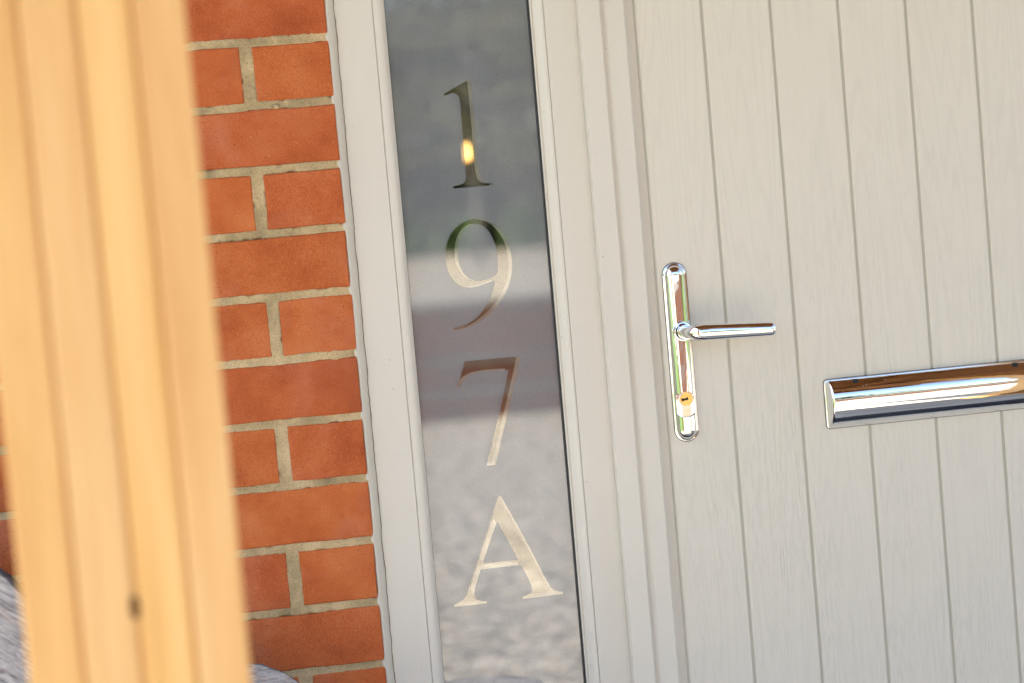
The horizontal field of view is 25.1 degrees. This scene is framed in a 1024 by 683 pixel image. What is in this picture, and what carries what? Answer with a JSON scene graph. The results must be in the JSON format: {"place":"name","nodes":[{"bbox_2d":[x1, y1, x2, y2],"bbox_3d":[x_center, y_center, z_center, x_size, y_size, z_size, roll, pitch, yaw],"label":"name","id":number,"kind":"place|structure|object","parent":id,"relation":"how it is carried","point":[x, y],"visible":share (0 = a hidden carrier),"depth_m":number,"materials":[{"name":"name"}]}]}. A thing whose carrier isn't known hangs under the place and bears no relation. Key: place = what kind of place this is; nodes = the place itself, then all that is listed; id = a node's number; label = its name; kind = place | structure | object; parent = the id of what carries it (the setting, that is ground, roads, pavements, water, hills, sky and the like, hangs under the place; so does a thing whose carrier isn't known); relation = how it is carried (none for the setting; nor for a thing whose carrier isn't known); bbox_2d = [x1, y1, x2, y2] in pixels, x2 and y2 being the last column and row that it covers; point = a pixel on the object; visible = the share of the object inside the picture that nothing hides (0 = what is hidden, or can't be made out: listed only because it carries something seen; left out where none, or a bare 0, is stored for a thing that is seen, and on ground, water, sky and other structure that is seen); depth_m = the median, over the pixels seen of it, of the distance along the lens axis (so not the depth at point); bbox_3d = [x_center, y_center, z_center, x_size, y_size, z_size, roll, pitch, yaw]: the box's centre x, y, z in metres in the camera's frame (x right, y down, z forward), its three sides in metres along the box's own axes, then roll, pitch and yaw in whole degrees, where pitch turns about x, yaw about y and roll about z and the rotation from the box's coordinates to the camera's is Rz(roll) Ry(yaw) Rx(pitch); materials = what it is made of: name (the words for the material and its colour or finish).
{"place":"outdoors","nodes":[
{"label":"outdoors","id":0,"kind":"place"},
{"bbox_2d":[0,568,29,682],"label":"rock","id":1,"kind":"structure","parent":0,"point":[14,668],"depth_m":2.50,"materials":[{"name":"grey stone"}]},
{"bbox_2d":[250,664,298,682],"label":"rock","id":2,"kind":"structure","parent":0,"point":[261,673],"depth_m":2.65,"materials":[{"name":"grey stone"}]},
{"bbox_2d":[444,81,554,601],"bbox_3d":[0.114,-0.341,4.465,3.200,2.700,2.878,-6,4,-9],"label":"house number","id":3,"kind":"object","parent":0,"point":[501,516],"visible":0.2,"depth_m":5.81,"materials":[{"name":"paint"}]},
{"bbox_2d":[461,143,475,184],"bbox_3d":[-0.117,-0.441,5.722,0.060,0.103,0.116,-6,4,-9],"label":"hall lamp","id":4,"kind":"object","parent":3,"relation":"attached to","point":[469,164],"visible":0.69,"depth_m":5.77,"materials":[{"name":"yellow"}]},
{"label":"gravel drive","id":5,"kind":"structure","parent":0,"visible":0},
{"bbox_2d":[0,0,386,682],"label":"brick wall","id":6,"kind":"structure","parent":5,"relation":"on","point":[264,106],"depth_m":2.73,"materials":[{"name":"red brick"}]},
{"bbox_2d":[575,0,687,682],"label":"door frame","id":7,"kind":"object","parent":6,"relation":"attached to","point":[626,271],"visible":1,"depth_m":2.80,"materials":[{"name":"white plastic"}]},
{"bbox_2d":[324,0,631,682],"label":"side window","id":8,"kind":"structure","parent":7,"relation":"attached to","point":[438,485],"depth_m":2.79,"materials":[{"name":"white painted frame"},{"name":"satin glass"},{"name":"black rubber"}]},
{"bbox_2d":[632,0,1023,682],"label":"front door","id":9,"kind":"structure","parent":7,"relation":"attached to","point":[836,200],"depth_m":2.85,"materials":[{"name":"paint"}]},
{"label":"porch paving","id":10,"kind":"structure","parent":0,"visible":0},
{"bbox_2d":[0,0,251,682],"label":"porch post","id":11,"kind":"object","parent":10,"relation":"on","point":[118,465],"visible":1,"depth_m":1.58,"materials":[{"name":"brown wood"}]}
]}

